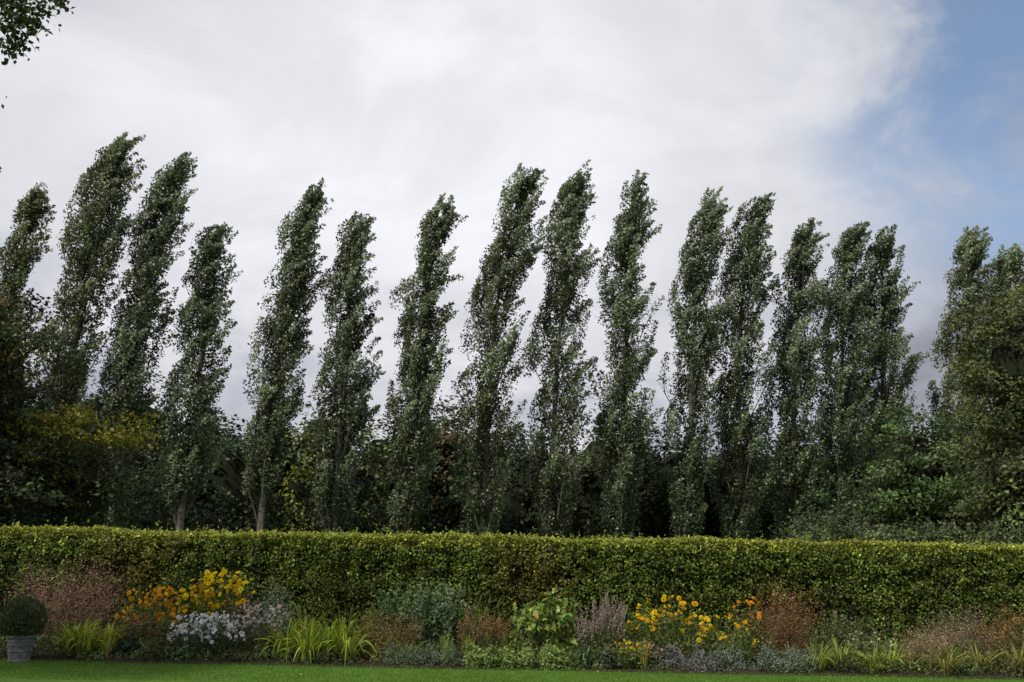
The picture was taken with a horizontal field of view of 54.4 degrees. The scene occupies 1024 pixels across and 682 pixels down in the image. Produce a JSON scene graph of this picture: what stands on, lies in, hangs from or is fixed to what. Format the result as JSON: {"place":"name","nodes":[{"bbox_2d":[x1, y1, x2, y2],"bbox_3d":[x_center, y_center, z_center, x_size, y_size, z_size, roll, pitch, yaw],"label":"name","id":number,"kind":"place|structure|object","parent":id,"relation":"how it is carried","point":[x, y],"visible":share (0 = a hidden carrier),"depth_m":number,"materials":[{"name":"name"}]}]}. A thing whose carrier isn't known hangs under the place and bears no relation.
{"place":"outdoors","nodes":[
{"label":"outdoors","id":0,"kind":"place"},
{"bbox_2d":[50,617,129,657],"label":"hakone grass","id":1,"kind":"object","parent":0,"point":[81,638],"depth_m":16.28,"materials":[{"name":"green plant"}]},
{"bbox_2d":[0,658,1023,681],"bbox_3d":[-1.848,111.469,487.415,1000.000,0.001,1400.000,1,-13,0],"label":"ground","id":2,"kind":"structure","parent":0,"point":[18,679],"depth_m":14.66,"materials":[{"name":"green plant"}]},
{"bbox_2d":[0,182,56,441],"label":"poplar tree","id":3,"kind":"object","parent":2,"relation":"on","point":[33,208],"visible":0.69,"depth_m":42.77,"materials":[{"name":"green plant"}]},
{"bbox_2d":[0,0,74,172],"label":"lime tree","id":4,"kind":"object","parent":2,"relation":"on","point":[21,19],"visible":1,"depth_m":13.15,"materials":[{"name":"green plant"}]},
{"bbox_2d":[0,269,98,541],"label":"beech tree","id":5,"kind":"object","parent":2,"relation":"on","point":[25,505],"visible":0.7,"depth_m":24.60,"materials":[{"name":"green plant"}]},
{"bbox_2d":[17,131,147,538],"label":"poplar tree","id":6,"kind":"object","parent":2,"relation":"on","point":[113,174],"visible":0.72,"depth_m":42.76,"materials":[{"name":"green plant"}]},
{"bbox_2d":[0,400,165,542],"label":"maple tree","id":7,"kind":"object","parent":2,"relation":"on","point":[88,506],"visible":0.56,"depth_m":25.25,"materials":[{"name":"green plant"}]},
{"bbox_2d":[92,151,197,541],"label":"poplar tree","id":8,"kind":"object","parent":2,"relation":"on","point":[150,254],"visible":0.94,"depth_m":43.12,"materials":[{"name":"green plant"}]},
{"bbox_2d":[157,221,243,543],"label":"poplar tree","id":9,"kind":"object","parent":2,"relation":"on","point":[211,248],"visible":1,"depth_m":43.05,"materials":[{"name":"green plant"}]},
{"bbox_2d":[240,177,333,545],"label":"poplar tree","id":10,"kind":"object","parent":2,"relation":"on","point":[271,394],"visible":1,"depth_m":44.03,"materials":[{"name":"green plant"}]},
{"bbox_2d":[306,211,385,546],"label":"poplar tree","id":11,"kind":"object","parent":2,"relation":"on","point":[351,415],"visible":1,"depth_m":44.44,"materials":[{"name":"green plant"}]},
{"bbox_2d":[381,193,468,547],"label":"poplar tree","id":12,"kind":"object","parent":2,"relation":"on","point":[416,365],"visible":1,"depth_m":45.03,"materials":[{"name":"green plant"}]},
{"bbox_2d":[46,445,818,552],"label":"undergrowth","id":13,"kind":"object","parent":2,"relation":"on","point":[136,519],"visible":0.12,"depth_m":48.02,"materials":[{"name":"green plant"}]},
{"bbox_2d":[450,163,548,548],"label":"poplar tree","id":14,"kind":"object","parent":2,"relation":"on","point":[496,263],"visible":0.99,"depth_m":45.78,"materials":[{"name":"green plant"}]},
{"bbox_2d":[16,361,983,553],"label":"distant woodland","id":15,"kind":"object","parent":2,"relation":"on","point":[228,467],"visible":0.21,"depth_m":54.68,"materials":[{"name":"green plant"}]},
{"bbox_2d":[3,658,1019,681],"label":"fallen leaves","id":16,"kind":"object","parent":2,"relation":"on","point":[431,666],"visible":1,"depth_m":15.12,"materials":[{"name":"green plant"}]},
{"bbox_2d":[511,159,602,550],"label":"poplar tree","id":17,"kind":"object","parent":2,"relation":"on","point":[571,196],"visible":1,"depth_m":46.63,"materials":[{"name":"green plant"}]},
{"bbox_2d":[584,169,665,551],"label":"poplar tree","id":18,"kind":"object","parent":2,"relation":"on","point":[627,244],"visible":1,"depth_m":47.09,"materials":[{"name":"green plant"}]},
{"bbox_2d":[656,185,734,552],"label":"poplar tree","id":19,"kind":"object","parent":2,"relation":"on","point":[688,519],"visible":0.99,"depth_m":48.02,"materials":[{"name":"green plant"}]},
{"bbox_2d":[702,192,782,553],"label":"poplar tree","id":20,"kind":"object","parent":2,"relation":"on","point":[743,424],"visible":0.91,"depth_m":48.42,"materials":[{"name":"green plant"}]},
{"bbox_2d":[753,217,840,552],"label":"poplar tree","id":21,"kind":"object","parent":2,"relation":"on","point":[802,251],"visible":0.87,"depth_m":49.12,"materials":[{"name":"green plant"}]},
{"bbox_2d":[802,220,879,521],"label":"poplar tree","id":22,"kind":"object","parent":2,"relation":"on","point":[849,249],"visible":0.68,"depth_m":49.97,"materials":[{"name":"green plant"}]},
{"bbox_2d":[775,402,997,556],"bbox_3d":[12.912,5.505,32.010,8.820,6.990,5.889,1,-13,0],"label":"hazel tree","id":23,"kind":"object","parent":2,"relation":"on","point":[906,480],"visible":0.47,"depth_m":31.46,"materials":[{"name":"green plant"}]},
{"bbox_2d":[850,224,930,539],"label":"poplar tree","id":24,"kind":"object","parent":2,"relation":"on","point":[880,348],"visible":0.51,"depth_m":50.82,"materials":[{"name":"green plant"}]},
{"bbox_2d":[767,504,1023,557],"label":"rambling shrub","id":25,"kind":"object","parent":2,"relation":"on","point":[848,534],"visible":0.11,"depth_m":22.32,"materials":[{"name":"green plant"}]},
{"bbox_2d":[926,225,1005,483],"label":"poplar tree","id":26,"kind":"object","parent":2,"relation":"on","point":[969,252],"visible":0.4,"depth_m":52.27,"materials":[{"name":"green plant"}]},
{"bbox_2d":[924,283,1023,557],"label":"ash tree","id":27,"kind":"object","parent":2,"relation":"on","point":[1001,480],"visible":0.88,"depth_m":28.39,"materials":[{"name":"green plant"}]},
{"bbox_2d":[979,243,1023,470],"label":"poplar tree","id":28,"kind":"object","parent":2,"relation":"on","point":[1009,269],"visible":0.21,"depth_m":53.12,"materials":[{"name":"green plant"}]},
{"bbox_2d":[0,644,1023,678],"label":"flower bed soil","id":29,"kind":"structure","parent":0,"point":[369,663],"depth_m":15.82,"materials":[{"name":"brown soil"}]},
{"bbox_2d":[0,595,49,662],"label":"topiary planter","id":30,"kind":"object","parent":29,"relation":"on","point":[25,618],"visible":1,"depth_m":15.59,"materials":[{"name":"green plant"}]},
{"bbox_2d":[2,549,136,647],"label":"ornamental grass","id":31,"kind":"object","parent":29,"relation":"on","point":[76,611],"depth_m":17.80,"materials":[{"name":"brown plant"}]},
{"bbox_2d":[112,614,167,654],"bbox_3d":[-6.253,4.953,16.721,1.086,0.744,0.635,1,-13,0],"label":"rust sedum","id":32,"kind":"object","parent":29,"relation":"on","point":[141,634],"visible":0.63,"depth_m":16.65,"materials":[{"name":"brown plant"}]},
{"bbox_2d":[109,631,174,659],"bbox_3d":[-6.079,5.018,16.330,1.293,0.505,0.646,-5,-14,23],"label":"geranium mound","id":33,"kind":"object","parent":29,"relation":"on","point":[127,643],"visible":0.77,"depth_m":16.25,"materials":[{"name":"green plant"}]},
{"bbox_2d":[114,585,189,653],"bbox_3d":[-6.271,4.859,17.358,1.229,1.179,0.866,1,-13,0],"label":"orange helenium","id":34,"kind":"object","parent":29,"relation":"on","point":[155,598],"visible":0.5,"depth_m":17.33,"materials":[{"name":"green plant"}]},
{"bbox_2d":[166,610,257,658],"bbox_3d":[-4.992,4.896,16.511,1.484,0.836,0.779,1,-13,0],"label":"white aster","id":35,"kind":"object","parent":29,"relation":"on","point":[214,628],"visible":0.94,"depth_m":16.35,"materials":[{"name":"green plant"}]},
{"bbox_2d":[174,567,254,651],"bbox_3d":[-5.253,4.740,17.526,1.323,1.489,1.028,1,-13,0],"label":"golden rudbeckia","id":36,"kind":"object","parent":29,"relation":"on","point":[198,605],"visible":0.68,"depth_m":17.47,"materials":[{"name":"yellow plant"}]},
{"bbox_2d":[212,594,262,651],"bbox_3d":[-4.811,4.940,17.311,0.881,1.050,0.663,1,-13,0],"label":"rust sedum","id":37,"kind":"object","parent":29,"relation":"on","point":[231,604],"visible":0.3,"depth_m":17.30,"materials":[{"name":"brown plant"}]},
{"bbox_2d":[227,600,291,659],"bbox_3d":[-4.219,4.842,16.652,1.114,0.994,0.821,1,-13,0],"label":"pink aster","id":38,"kind":"object","parent":29,"relation":"on","point":[256,628],"visible":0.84,"depth_m":16.52,"materials":[{"name":"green plant"}]},
{"bbox_2d":[241,578,300,644],"bbox_3d":[-4.251,4.848,17.498,1.070,1.331,0.750,1,-13,0],"label":"artemisia clump","id":39,"kind":"object","parent":29,"relation":"on","point":[281,605],"visible":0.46,"depth_m":17.46,"materials":[{"name":"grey plant"}]},
{"bbox_2d":[254,601,378,662],"bbox_3d":[-3.246,4.812,16.490,2.214,0.941,1.771,1,-13,0],"label":"daylily clump","id":40,"kind":"object","parent":29,"relation":"on","point":[332,638],"visible":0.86,"depth_m":16.27,"materials":[{"name":"green plant"}]},
{"bbox_2d":[353,608,429,657],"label":"russet grass","id":41,"kind":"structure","parent":29,"relation":"on","point":[405,633],"depth_m":16.97,"materials":[{"name":"brown plant"}]},
{"bbox_2d":[371,575,426,652],"bbox_3d":[-1.995,4.895,17.740,1.020,1.465,0.820,1,-13,0],"label":"phlox clump","id":42,"kind":"object","parent":29,"relation":"on","point":[392,610],"visible":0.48,"depth_m":17.68,"materials":[{"name":"green plant"}]},
{"bbox_2d":[380,641,473,666],"bbox_3d":[-1.355,5.019,15.965,1.518,0.450,0.533,1,-13,0],"label":"catmint mound","id":43,"kind":"object","parent":29,"relation":"on","point":[420,656],"visible":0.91,"depth_m":15.92,"materials":[{"name":"green plant"}]},
{"bbox_2d":[404,577,477,655],"bbox_3d":[-1.248,4.909,17.587,1.390,1.447,0.870,1,-13,0],"label":"phlox clump","id":44,"kind":"object","parent":29,"relation":"on","point":[435,619],"visible":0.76,"depth_m":17.52,"materials":[{"name":"green plant"}]},
{"bbox_2d":[456,606,510,654],"bbox_3d":[-0.516,5.017,16.924,1.018,1.008,0.632,1,-13,0],"label":"persicaria clump","id":45,"kind":"object","parent":29,"relation":"on","point":[487,632],"visible":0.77,"depth_m":16.90,"materials":[{"name":"brown plant"}]},
{"bbox_2d":[0,517,1023,656],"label":"clipped hedge","id":46,"kind":"object","parent":29,"relation":"on","point":[904,587],"visible":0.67,"depth_m":18.81,"materials":[{"name":"green plant"}]},
{"bbox_2d":[0,594,1023,677],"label":"border foliage","id":47,"kind":"object","parent":29,"relation":"on","point":[969,669],"visible":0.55,"depth_m":16.31,"materials":[{"name":"green plant"}]},
{"bbox_2d":[462,641,575,669],"bbox_3d":[0.105,5.047,15.945,1.857,0.472,0.598,1,-13,0],"label":"lady mantle mound","id":48,"kind":"object","parent":29,"relation":"on","point":[543,662],"visible":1,"depth_m":15.83,"materials":[{"name":"green plant"}]},
{"bbox_2d":[39,588,1013,668],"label":"border wisps","id":49,"kind":"object","parent":29,"relation":"on","point":[421,636],"visible":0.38,"depth_m":16.73,"materials":[{"name":"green plant"}]},
{"bbox_2d":[509,586,581,661],"bbox_3d":[0.590,4.918,17.036,1.293,1.421,0.851,1,-13,0],"label":"tobacco plant","id":50,"kind":"object","parent":29,"relation":"on","point":[559,639],"visible":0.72,"depth_m":16.91,"materials":[{"name":"green plant"}]},
{"bbox_2d":[569,639,625,668],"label":"hosta clump","id":51,"kind":"object","parent":29,"relation":"on","point":[587,655],"visible":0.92,"depth_m":15.88,"materials":[{"name":"green plant"}]},
{"bbox_2d":[574,587,627,660],"bbox_3d":[1.510,4.840,16.828,0.941,1.337,0.674,1,-13,0],"label":"veronicastrum clump","id":52,"kind":"object","parent":29,"relation":"on","point":[596,635],"visible":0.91,"depth_m":16.75,"materials":[{"name":"purple plant"}]},
{"bbox_2d":[613,639,650,668],"bbox_3d":[1.905,5.082,16.064,0.717,0.530,0.551,1,-13,0],"label":"yellow coreopsis","id":53,"kind":"object","parent":29,"relation":"on","point":[627,655],"visible":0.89,"depth_m":15.98,"materials":[{"name":"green plant"}]},
{"bbox_2d":[636,641,681,667],"bbox_3d":[2.386,5.132,16.083,0.803,0.594,0.490,1,-13,0],"label":"mauve sedum","id":54,"kind":"object","parent":29,"relation":"on","point":[669,650],"visible":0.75,"depth_m":15.99,"materials":[{"name":"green plant"}]},
{"bbox_2d":[627,594,705,663],"bbox_3d":[2.652,4.957,17.056,1.429,1.192,0.917,1,-13,0],"label":"golden rudbeckia","id":55,"kind":"object","parent":29,"relation":"on","point":[653,621],"visible":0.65,"depth_m":16.91,"materials":[{"name":"yellow plant"}]},
{"bbox_2d":[656,645,694,670],"bbox_3d":[2.600,5.066,15.914,0.692,0.449,0.528,1,-13,0],"label":"lavender mound","id":56,"kind":"object","parent":29,"relation":"on","point":[681,658],"visible":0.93,"depth_m":15.85,"materials":[{"name":"grey plant"}]},
{"bbox_2d":[684,645,722,671],"bbox_3d":[3.043,5.078,15.912,0.635,0.456,0.504,1,-13,0],"label":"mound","id":57,"kind":"object","parent":29,"relation":"on","point":[700,662],"visible":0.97,"depth_m":15.85,"materials":[{"name":"grey plant"}]},
{"bbox_2d":[680,615,755,665],"bbox_3d":[3.446,5.025,16.578,1.296,0.908,0.797,1,-13,0],"label":"golden rudbeckia","id":58,"kind":"object","parent":29,"relation":"on","point":[711,637],"visible":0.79,"depth_m":16.54,"materials":[{"name":"yellow plant"}]},
{"bbox_2d":[708,639,746,670],"bbox_3d":[3.440,5.058,15.966,0.612,0.553,0.496,1,-13,0],"label":"santolina mound","id":59,"kind":"object","parent":29,"relation":"on","point":[734,660],"visible":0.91,"depth_m":15.94,"materials":[{"name":"green plant"}]},
{"bbox_2d":[724,596,763,661],"bbox_3d":[4.044,5.027,17.300,0.673,1.165,0.580,1,-13,0],"label":"orange helenium","id":60,"kind":"object","parent":29,"relation":"on","point":[759,613],"visible":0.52,"depth_m":17.27,"materials":[{"name":"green plant"}]},
{"bbox_2d":[747,640,790,671],"bbox_3d":[4.138,5.069,15.956,0.772,0.545,0.530,1,-13,0],"label":"santolina mound","id":61,"kind":"object","parent":29,"relation":"on","point":[775,659],"visible":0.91,"depth_m":15.91,"materials":[{"name":"green plant"}]},
{"bbox_2d":[742,575,825,662],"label":"russet grass","id":62,"kind":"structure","parent":29,"relation":"on","point":[784,626],"depth_m":17.32,"materials":[{"name":"brown plant"}]},
{"bbox_2d":[782,641,820,672],"bbox_3d":[4.618,5.067,15.932,0.611,0.543,0.494,1,-13,0],"label":"santolina mound","id":63,"kind":"object","parent":29,"relation":"on","point":[798,656],"visible":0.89,"depth_m":15.86,"materials":[{"name":"green plant"}]},
{"bbox_2d":[795,611,875,665],"bbox_3d":[5.536,5.139,17.155,1.522,0.968,0.830,1,-13,0],"label":"dusky aster","id":64,"kind":"object","parent":29,"relation":"on","point":[839,637],"visible":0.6,"depth_m":17.02,"materials":[{"name":"green plant"}]},
{"bbox_2d":[793,635,917,673],"bbox_3d":[5.511,5.049,16.030,2.186,0.547,1.226,1,-13,0],"label":"sedge clump","id":65,"kind":"object","parent":29,"relation":"on","point":[840,657],"visible":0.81,"depth_m":15.95,"materials":[{"name":"green plant"}]},
{"bbox_2d":[840,631,897,669],"bbox_3d":[5.935,5.155,16.471,0.928,0.696,0.624,1,-13,0],"label":"pale yarrow","id":66,"kind":"object","parent":29,"relation":"on","point":[860,646],"visible":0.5,"depth_m":16.49,"materials":[{"name":"green plant"}]},
{"bbox_2d":[893,618,961,671],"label":"ornamental grass","id":67,"kind":"object","parent":29,"relation":"on","point":[930,652],"depth_m":16.26,"materials":[{"name":"brown plant"}]},
{"bbox_2d":[912,601,995,666],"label":"ornamental grass","id":68,"kind":"object","parent":29,"relation":"on","point":[960,638],"depth_m":16.78,"materials":[{"name":"brown plant"}]},
{"bbox_2d":[913,638,1023,675],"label":"sedge clump","id":69,"kind":"object","parent":29,"relation":"on","point":[977,658],"visible":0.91,"depth_m":15.88,"materials":[{"name":"green plant"}]},
{"bbox_2d":[963,600,1023,670],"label":"russet grass","id":70,"kind":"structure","parent":29,"relation":"on","point":[1000,639],"depth_m":16.70,"materials":[{"name":"brown plant"}]},
{"bbox_2d":[990,617,1023,671],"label":"shrub","id":71,"kind":"object","parent":29,"relation":"on","point":[1012,643],"visible":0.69,"depth_m":16.44,"materials":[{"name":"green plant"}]},
{"bbox_2d":[0,0,1023,465],"label":"sky","id":72,"kind":"structure","parent":0,"point":[907,114],"materials":[{"name":"white"}]}
]}

